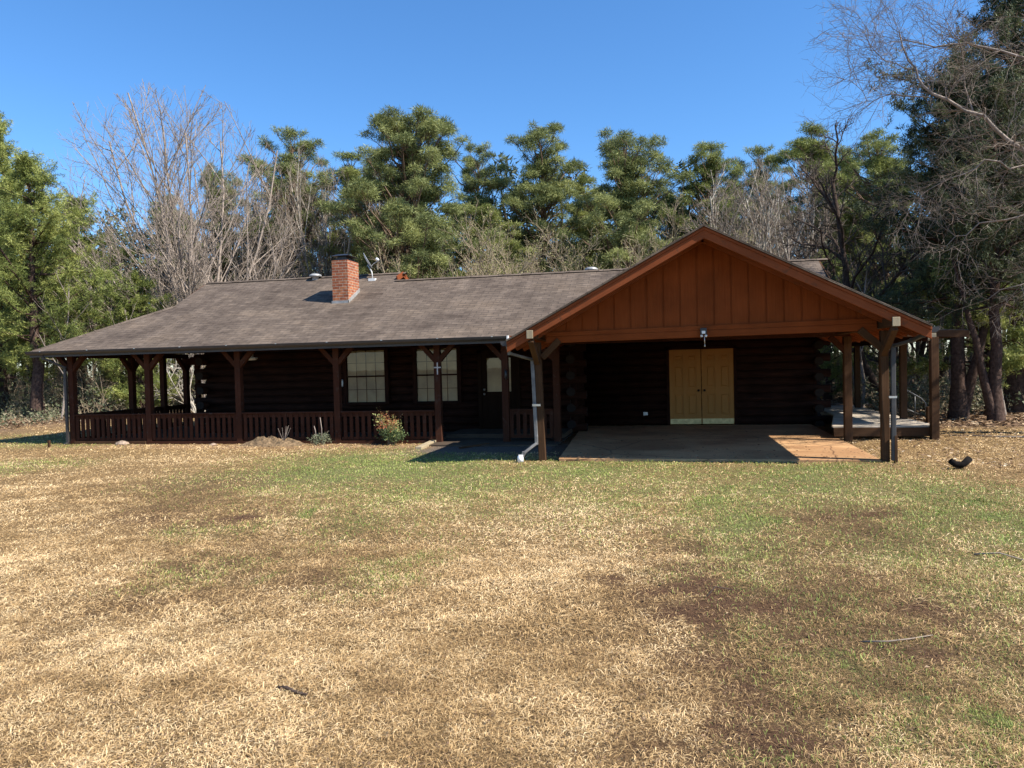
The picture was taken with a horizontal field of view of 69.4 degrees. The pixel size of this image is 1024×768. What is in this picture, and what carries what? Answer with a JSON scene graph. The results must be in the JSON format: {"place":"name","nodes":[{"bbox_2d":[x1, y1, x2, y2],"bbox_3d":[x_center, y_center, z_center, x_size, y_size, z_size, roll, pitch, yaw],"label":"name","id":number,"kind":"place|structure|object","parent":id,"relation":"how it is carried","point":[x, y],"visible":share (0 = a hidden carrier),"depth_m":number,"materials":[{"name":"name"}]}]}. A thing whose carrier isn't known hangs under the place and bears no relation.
{"place":"outdoors","nodes":[
{"label":"outdoors","id":0,"kind":"place"},
{"bbox_2d":[0,356,1023,767],"bbox_3d":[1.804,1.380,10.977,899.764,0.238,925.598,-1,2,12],"label":"lawn ground","id":1,"kind":"structure","parent":0,"point":[718,608],"depth_m":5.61,"materials":[{"name":"beige plant"}]},
{"bbox_2d":[0,110,113,413],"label":"cedar tree","id":2,"kind":"object","parent":1,"relation":"on","point":[12,367],"visible":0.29,"depth_m":30.39,"materials":[{"name":"green plant"}]},
{"bbox_2d":[36,266,105,419],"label":"sapling","id":3,"kind":"object","parent":1,"relation":"on","point":[63,407],"visible":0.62,"depth_m":27.64,"materials":[{"name":"grey plant"}]},
{"bbox_2d":[0,147,147,417],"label":"cedar tree","id":4,"kind":"object","parent":1,"relation":"on","point":[22,219],"visible":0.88,"depth_m":28.19,"materials":[{"name":"green plant"}]},
{"bbox_2d":[52,245,113,410],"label":"sapling","id":5,"kind":"object","parent":1,"relation":"on","point":[90,288],"visible":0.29,"depth_m":31.14,"materials":[{"name":"grey plant"}]},
{"bbox_2d":[6,182,162,408],"bbox_3d":[-21.440,-3.984,36.551,8.636,10.639,6.997,0,2,40],"label":"cedar tree","id":6,"kind":"object","parent":1,"relation":"on","point":[91,238],"visible":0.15,"depth_m":35.23,"materials":[{"name":"green plant"}]},
{"bbox_2d":[10,283,177,410],"bbox_3d":[-17.190,-1.472,31.933,6.341,5.799,6.302,-2,2,-10],"label":"tree","id":7,"kind":"object","parent":1,"relation":"on","point":[86,370],"visible":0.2,"depth_m":31.07,"materials":[{"name":"green plant"}]},
{"bbox_2d":[65,250,137,410],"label":"sapling","id":8,"kind":"object","parent":1,"relation":"on","point":[90,330],"visible":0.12,"depth_m":33.19,"materials":[{"name":"grey plant"}]},
{"bbox_2d":[99,292,137,324],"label":"sapling","id":9,"kind":"object","parent":1,"relation":"on","point":[124,311],"visible":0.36,"depth_m":29.63,"materials":[{"name":"grey plant"}]},
{"bbox_2d":[115,441,128,445],"bbox_3d":[-9.788,1.507,18.583,0.341,0.180,0.243,-1,2,12],"label":"stone","id":10,"kind":"object","parent":1,"relation":"on","point":[119,443],"visible":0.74,"depth_m":18.50,"materials":[{"name":"beige stone"}]},
{"bbox_2d":[69,267,194,408],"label":"cedar tree","id":11,"kind":"object","parent":1,"relation":"on","point":[120,306],"visible":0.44,"depth_m":30.21,"materials":[{"name":"green plant"}]},
{"bbox_2d":[109,193,213,398],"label":"pine tree","id":12,"kind":"object","parent":1,"relation":"on","point":[164,282],"visible":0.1,"depth_m":44.56,"materials":[{"name":"green plant"}]},
{"bbox_2d":[24,80,313,403],"bbox_3d":[-15.912,-6.240,33.780,13.805,15.097,9.673,-1,2,12],"label":"bare tree","id":13,"kind":"object","parent":1,"relation":"on","point":[180,271],"visible":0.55,"depth_m":32.81,"materials":[{"name":"brown plant"}]},
{"bbox_2d":[154,353,205,412],"bbox_3d":[-12.980,-0.226,30.161,4.691,4.206,4.582,-2,2,-14],"label":"bare shrub","id":14,"kind":"object","parent":1,"relation":"on","point":[193,409],"visible":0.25,"depth_m":29.38,"materials":[{"name":"beige plant"}]},
{"bbox_2d":[148,213,233,390],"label":"pine tree","id":15,"kind":"object","parent":1,"relation":"on","point":[184,243],"depth_m":51.19,"materials":[{"name":"green plant"}]},
{"bbox_2d":[183,272,205,396],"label":"sapling","id":16,"kind":"object","parent":1,"relation":"on","point":[198,353],"visible":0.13,"depth_m":30.74,"materials":[{"name":"grey plant"}]},
{"bbox_2d":[164,163,268,288],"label":"pine tree","id":17,"kind":"object","parent":1,"relation":"on","point":[215,190],"visible":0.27,"depth_m":41.45,"materials":[{"name":"green plant"}]},
{"bbox_2d":[185,167,286,291],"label":"bare tree","id":18,"kind":"object","parent":1,"relation":"on","point":[254,247],"visible":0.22,"depth_m":39.12,"materials":[{"name":"brown plant"}]},
{"bbox_2d":[227,260,268,280],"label":"sapling","id":19,"kind":"object","parent":1,"relation":"on","point":[249,272],"visible":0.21,"depth_m":31.47,"materials":[{"name":"grey plant"}]},
{"bbox_2d":[236,436,309,446],"bbox_3d":[-5.711,1.348,17.604,2.000,0.242,0.700,-1,2,12],"label":"dirt mound","id":20,"kind":"object","parent":1,"relation":"on","point":[264,441],"visible":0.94,"depth_m":17.42,"materials":[{"name":"brown soil"}]},
{"bbox_2d":[233,125,338,277],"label":"pine tree","id":21,"kind":"object","parent":1,"relation":"on","point":[309,147],"visible":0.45,"depth_m":39.48,"materials":[{"name":"green plant"}]},
{"bbox_2d":[277,685,307,695],"bbox_3d":[-1.214,1.686,4.073,0.206,0.036,0.025,-1,2,22],"label":"fallen stick","id":22,"kind":"object","parent":1,"relation":"on","point":[286,687],"visible":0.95,"depth_m":4.07,"materials":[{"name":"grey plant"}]},
{"bbox_2d":[244,181,350,277],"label":"pine tree","id":23,"kind":"object","parent":1,"relation":"on","point":[285,249],"visible":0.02,"depth_m":45.55,"materials":[{"name":"green plant"}]},
{"bbox_2d":[258,143,368,278],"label":"bare tree","id":24,"kind":"object","parent":1,"relation":"on","point":[319,239],"visible":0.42,"depth_m":37.88,"materials":[{"name":"brown plant"}]},
{"bbox_2d":[306,418,331,444],"bbox_3d":[-4.531,1.134,17.408,0.694,0.699,0.500,-1,2,12],"label":"sage plant","id":25,"kind":"object","parent":1,"relation":"on","point":[321,438],"visible":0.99,"depth_m":17.38,"materials":[{"name":"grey plant"}]},
{"bbox_2d":[297,150,399,275],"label":"pine tree","id":26,"kind":"object","parent":1,"relation":"on","point":[350,171],"visible":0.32,"depth_m":40.41,"materials":[{"name":"green plant"}]},
{"bbox_2d":[327,194,452,273],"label":"pine tree","id":27,"kind":"object","parent":1,"relation":"on","point":[396,232],"visible":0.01,"depth_m":44.30,"materials":[{"name":"green plant"}]},
{"bbox_2d":[372,410,408,444],"bbox_3d":[-2.771,0.963,17.090,0.832,0.918,0.668,-1,2,12],"label":"nandina shrub","id":28,"kind":"object","parent":1,"relation":"on","point":[390,433],"visible":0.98,"depth_m":17.02,"materials":[{"name":"green plant"}]},
{"bbox_2d":[360,141,446,272],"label":"bare tree","id":29,"kind":"object","parent":1,"relation":"on","point":[376,205],"depth_m":40.80,"materials":[{"name":"brown plant"}]},
{"bbox_2d":[316,103,506,278],"bbox_3d":[-5.719,-6.065,35.026,9.401,14.096,8.112,0,2,39],"label":"pine tree","id":30,"kind":"object","parent":1,"relation":"on","point":[410,181],"visible":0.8,"depth_m":34.01,"materials":[{"name":"green plant"}]},
{"bbox_2d":[380,209,456,267],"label":"pine tree","id":31,"kind":"object","parent":1,"relation":"on","point":[428,226],"depth_m":43.30,"materials":[{"name":"green plant"}]},
{"bbox_2d":[415,440,435,449],"bbox_3d":[-1.921,1.373,16.551,0.140,0.110,1.202,-1,2,10],"label":"landscape timber","id":32,"kind":"object","parent":1,"relation":"on","point":[423,445],"visible":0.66,"depth_m":16.34,"materials":[{"name":"brown wood"}]},
{"bbox_2d":[362,219,572,278],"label":"bare tree","id":33,"kind":"object","parent":1,"relation":"on","point":[486,267],"visible":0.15,"depth_m":30.96,"materials":[{"name":"beige plant"}]},
{"bbox_2d":[459,443,489,448],"bbox_3d":[-0.821,1.350,16.191,0.070,0.040,0.875,0,2,43],"label":"loose board","id":34,"kind":"object","parent":1,"relation":"on","point":[473,445],"visible":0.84,"depth_m":16.12,"materials":[{"name":"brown wood"}]},
{"bbox_2d":[437,141,527,273],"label":"pine tree","id":35,"kind":"object","parent":1,"relation":"on","point":[471,189],"visible":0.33,"depth_m":43.32,"materials":[{"name":"green plant"}]},
{"bbox_2d":[25,224,939,462],"bbox_3d":[-1.891,-1.077,19.880,20.155,4.940,13.086,-1,2,12],"label":"log cabin","id":36,"kind":"object","parent":1,"relation":"on","point":[574,351],"visible":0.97,"depth_m":18.88,"materials":[{"name":"brown wood"}]},
{"bbox_2d":[342,348,390,404],"bbox_3d":[-3.910,-0.197,19.835,1.290,1.513,0.160,-1,2,12],"label":"window","id":37,"kind":"structure","parent":36,"relation":"in","point":[366,371],"depth_m":19.85,"materials":[{"name":"clear glass"}]},
{"bbox_2d":[363,253,378,280],"bbox_3d":[-4.090,-3.345,21.264,0.357,0.879,0.622,-3,2,-38],"label":"satellite dish","id":38,"kind":"object","parent":36,"relation":"on","point":[372,278],"visible":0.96,"depth_m":21.13,"materials":[{"name":"grey metal"}]},
{"bbox_2d":[412,346,462,403],"bbox_3d":[-1.968,-0.232,19.424,1.320,1.508,0.160,-1,2,12],"label":"window","id":39,"kind":"structure","parent":36,"relation":"in","point":[422,365],"depth_m":19.43,"materials":[{"name":"clear glass"}]},
{"bbox_2d":[477,349,521,428],"bbox_3d":[-0.330,0.143,19.089,1.108,2.064,0.165,-1,2,12],"label":"front door","id":40,"kind":"structure","parent":36,"relation":"in","point":[488,364],"depth_m":19.11,"materials":[{"name":"brown wood"}]},
{"bbox_2d":[666,346,736,424],"bbox_3d":[5.083,0.050,19.850,1.820,2.100,0.180,-1,2,12],"label":"double door","id":41,"kind":"structure","parent":36,"relation":"in","point":[685,369],"depth_m":19.83,"materials":[{"name":"beige paint"}]},
{"bbox_2d":[700,328,706,346],"bbox_3d":[3.330,-0.809,12.842,0.119,0.325,0.078,-1,2,12],"label":"gable light","id":42,"kind":"object","parent":36,"relation":"attached to","point":[703,330],"visible":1,"depth_m":12.82,"materials":[{"name":"black metal"}]},
{"bbox_2d":[446,203,536,276],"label":"pine tree","id":43,"kind":"object","parent":1,"relation":"on","point":[481,221],"visible":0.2,"depth_m":37.99,"materials":[{"name":"green plant"}]},
{"bbox_2d":[429,432,573,455],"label":"entry path","id":44,"kind":"structure","parent":1,"relation":"on","point":[493,442],"depth_m":16.63,"materials":[{"name":"grey concrete"}]},
{"bbox_2d":[0,394,1023,767],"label":"fallen leaves","id":45,"kind":"object","parent":1,"relation":"on","point":[1018,418],"visible":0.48,"depth_m":6.01,"materials":[{"name":"brown plant"}]},
{"bbox_2d":[0,324,1023,427],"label":"undergrowth","id":46,"kind":"object","parent":1,"relation":"on","point":[4,415],"depth_m":29.05,"materials":[{"name":"plant"}]},
{"bbox_2d":[416,198,619,277],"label":"bare tree","id":47,"kind":"object","parent":1,"relation":"on","point":[503,255],"visible":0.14,"depth_m":29.13,"materials":[{"name":"beige plant"}]},
{"bbox_2d":[478,119,605,272],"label":"pine tree","id":48,"kind":"object","parent":1,"relation":"on","point":[549,188],"visible":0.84,"depth_m":41.30,"materials":[{"name":"green plant"}]},
{"bbox_2d":[465,185,692,275],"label":"bare tree","id":49,"kind":"object","parent":1,"relation":"on","point":[613,259],"visible":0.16,"depth_m":27.89,"materials":[{"name":"beige plant"}]},
{"bbox_2d":[549,173,641,269],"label":"pine tree","id":50,"kind":"object","parent":1,"relation":"on","point":[582,179],"visible":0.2,"depth_m":43.54,"materials":[{"name":"green plant"}]},
{"bbox_2d":[555,126,700,271],"bbox_3d":[5.785,-6.322,38.176,7.809,13.856,8.390,-1,2,-1],"label":"pine tree","id":51,"kind":"object","parent":1,"relation":"on","point":[623,167],"visible":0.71,"depth_m":37.43,"materials":[{"name":"green plant"}]},
{"bbox_2d":[631,190,707,265],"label":"pine tree","id":52,"kind":"object","parent":1,"relation":"on","point":[672,196],"visible":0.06,"depth_m":44.25,"materials":[{"name":"green plant"}]},
{"bbox_2d":[621,222,760,264],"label":"bare tree","id":53,"kind":"object","parent":1,"relation":"on","point":[750,240],"visible":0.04,"depth_m":30.37,"materials":[{"name":"beige plant"}]},
{"bbox_2d":[657,140,765,241],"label":"pine tree","id":54,"kind":"object","parent":1,"relation":"on","point":[714,159],"visible":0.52,"depth_m":41.82,"materials":[{"name":"green plant"}]},
{"bbox_2d":[706,586,732,596],"bbox_3d":[1.544,1.552,5.572,0.287,0.043,0.067,-2,2,-34],"label":"fallen stick","id":55,"kind":"object","parent":1,"relation":"on","point":[708,594],"visible":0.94,"depth_m":5.60,"materials":[{"name":"brown wood"}]},
{"bbox_2d":[559,424,881,462],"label":"carport slab","id":56,"kind":"structure","parent":1,"relation":"on","point":[618,440],"depth_m":15.13,"materials":[{"name":"concrete"}]},
{"bbox_2d":[699,187,744,227],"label":"pine tree","id":57,"kind":"object","parent":1,"relation":"on","point":[727,209],"visible":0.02,"depth_m":48.93,"materials":[{"name":"green plant"}]},
{"bbox_2d":[682,156,807,259],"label":"bare tree","id":58,"kind":"object","parent":1,"relation":"on","point":[713,217],"visible":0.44,"depth_m":33.15,"materials":[{"name":"brown plant"}]},
{"bbox_2d":[717,143,795,254],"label":"pine tree","id":59,"kind":"object","parent":1,"relation":"on","point":[758,150],"visible":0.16,"depth_m":44.30,"materials":[{"name":"green plant"}]},
{"bbox_2d":[722,153,848,259],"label":"bare tree","id":60,"kind":"object","parent":1,"relation":"on","point":[789,213],"visible":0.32,"depth_m":36.35,"materials":[{"name":"brown plant"}]},
{"bbox_2d":[762,209,825,259],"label":"sapling","id":61,"kind":"object","parent":1,"relation":"on","point":[787,243],"visible":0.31,"depth_m":29.82,"materials":[{"name":"grey plant"}]},
{"bbox_2d":[739,120,875,271],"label":"pine tree","id":62,"kind":"object","parent":1,"relation":"on","point":[800,149],"visible":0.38,"depth_m":39.99,"materials":[{"name":"green plant"}]},
{"bbox_2d":[789,142,898,271],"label":"pine tree","id":63,"kind":"object","parent":1,"relation":"on","point":[842,151],"visible":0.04,"depth_m":45.97,"materials":[{"name":"green plant"}]},
{"bbox_2d":[810,249,889,399],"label":"cedar tree","id":64,"kind":"object","parent":1,"relation":"on","point":[837,371],"visible":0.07,"depth_m":28.70,"materials":[{"name":"green plant"}]},
{"bbox_2d":[829,243,882,384],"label":"sapling","id":65,"kind":"object","parent":1,"relation":"on","point":[867,293],"visible":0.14,"depth_m":27.55,"materials":[{"name":"grey plant"}]},
{"bbox_2d":[771,117,947,406],"bbox_3d":[12.101,-3.950,25.499,6.652,9.575,9.607,-1,2,28],"label":"bare oak","id":66,"kind":"object","parent":1,"relation":"on","point":[841,249],"visible":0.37,"depth_m":24.85,"materials":[{"name":"brown plant"}]},
{"bbox_2d":[812,126,924,307],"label":"pine tree","id":67,"kind":"object","parent":1,"relation":"on","point":[877,164],"visible":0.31,"depth_m":36.48,"materials":[{"name":"green plant"}]},
{"bbox_2d":[848,251,900,407],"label":"sapling","id":68,"kind":"object","parent":1,"relation":"on","point":[863,376],"visible":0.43,"depth_m":23.84,"materials":[{"name":"grey plant"}]},
{"bbox_2d":[823,329,968,439],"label":"side deck","id":69,"kind":"structure","parent":1,"relation":"on","point":[866,421],"depth_m":15.95,"materials":[{"name":"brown wood"}]},
{"bbox_2d":[860,634,932,642],"bbox_3d":[2.442,1.600,4.636,0.504,0.038,0.107,-2,2,-8],"label":"fallen stick","id":70,"kind":"object","parent":1,"relation":"on","point":[895,640],"visible":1,"depth_m":4.61,"materials":[{"name":"wood"}]},
{"bbox_2d":[878,254,917,366],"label":"sapling","id":71,"kind":"object","parent":1,"relation":"on","point":[901,307],"visible":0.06,"depth_m":30.94,"materials":[{"name":"grey plant"}]},
{"bbox_2d":[794,0,1023,347],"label":"bare tree","id":72,"kind":"object","parent":1,"relation":"on","point":[1014,143],"visible":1,"depth_m":15.88,"materials":[{"name":"grey plant"}]},
{"bbox_2d":[829,41,1023,419],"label":"cedar tree","id":73,"kind":"object","parent":1,"relation":"on","point":[962,388],"visible":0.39,"depth_m":19.47,"materials":[{"name":"green plant"}]},
{"bbox_2d":[847,212,1005,397],"bbox_3d":[15.394,-3.613,27.534,8.235,8.618,5.702,-1,2,4],"label":"bare oak","id":74,"kind":"object","parent":1,"relation":"on","point":[923,345],"visible":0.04,"depth_m":27.72,"materials":[{"name":"brown plant"}]},
{"bbox_2d":[873,140,981,333],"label":"cedar tree","id":75,"kind":"object","parent":1,"relation":"on","point":[901,259],"visible":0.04,"depth_m":25.71,"materials":[{"name":"green plant"}]},
{"bbox_2d":[921,251,945,348],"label":"sapling","id":76,"kind":"object","parent":1,"relation":"on","point":[940,322],"visible":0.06,"depth_m":25.62,"materials":[{"name":"grey plant"}]},
{"bbox_2d":[870,213,1014,386],"bbox_3d":[13.220,-2.614,21.466,3.204,6.950,4.103,-2,2,-13],"label":"sapling","id":77,"kind":"object","parent":1,"relation":"on","point":[941,317],"visible":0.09,"depth_m":22.47,"materials":[{"name":"grey plant"}]},
{"bbox_2d":[864,0,1023,414],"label":"cedar tree","id":78,"kind":"object","parent":1,"relation":"on","point":[1015,384],"visible":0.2,"depth_m":20.69,"materials":[{"name":"green plant"}]},
{"bbox_2d":[873,56,1023,422],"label":"cedar tree","id":79,"kind":"object","parent":1,"relation":"on","point":[990,385],"visible":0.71,"depth_m":18.09,"materials":[{"name":"green plant"}]},
{"bbox_2d":[882,38,1023,317],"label":"cedar tree","id":80,"kind":"object","parent":1,"relation":"on","point":[1022,49],"visible":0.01,"depth_m":24.36,"materials":[{"name":"green plant"}]},
{"bbox_2d":[889,227,1023,416],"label":"cedar tree","id":81,"kind":"object","parent":1,"relation":"on","point":[1009,360],"visible":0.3,"depth_m":19.64,"materials":[{"name":"green plant"}]},
{"bbox_2d":[948,456,972,467],"bbox_3d":[6.952,1.211,11.465,0.352,0.188,0.119,-1,2,3],"label":"broken pipe elbow","id":82,"kind":"object","parent":1,"relation":"on","point":[965,461],"visible":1,"depth_m":11.43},
{"bbox_2d":[952,434,1023,437],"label":"fallen stick","id":83,"kind":"object","parent":1,"relation":"on","point":[993,436],"visible":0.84,"depth_m":15.58,"materials":[{"name":"brown wood"}]},
{"bbox_2d":[955,233,1022,414],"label":"sapling","id":84,"kind":"object","parent":1,"relation":"on","point":[1001,330],"visible":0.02,"depth_m":19.91,"materials":[{"name":"grey plant"}]},
{"bbox_2d":[974,552,1023,559],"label":"fallen stick","id":85,"kind":"object","parent":1,"relation":"on","point":[997,553],"visible":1,"depth_m":6.46,"materials":[{"name":"brown wood"}]},
{"bbox_2d":[0,53,1023,399],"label":"trees","id":86,"kind":"object","parent":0,"point":[446,253],"depth_m":45.90,"materials":[{"name":"green plant"}]},
{"bbox_2d":[0,0,1023,376],"label":"sky","id":87,"kind":"structure","parent":0,"point":[688,72],"materials":[{"name":"blue"}]}
]}

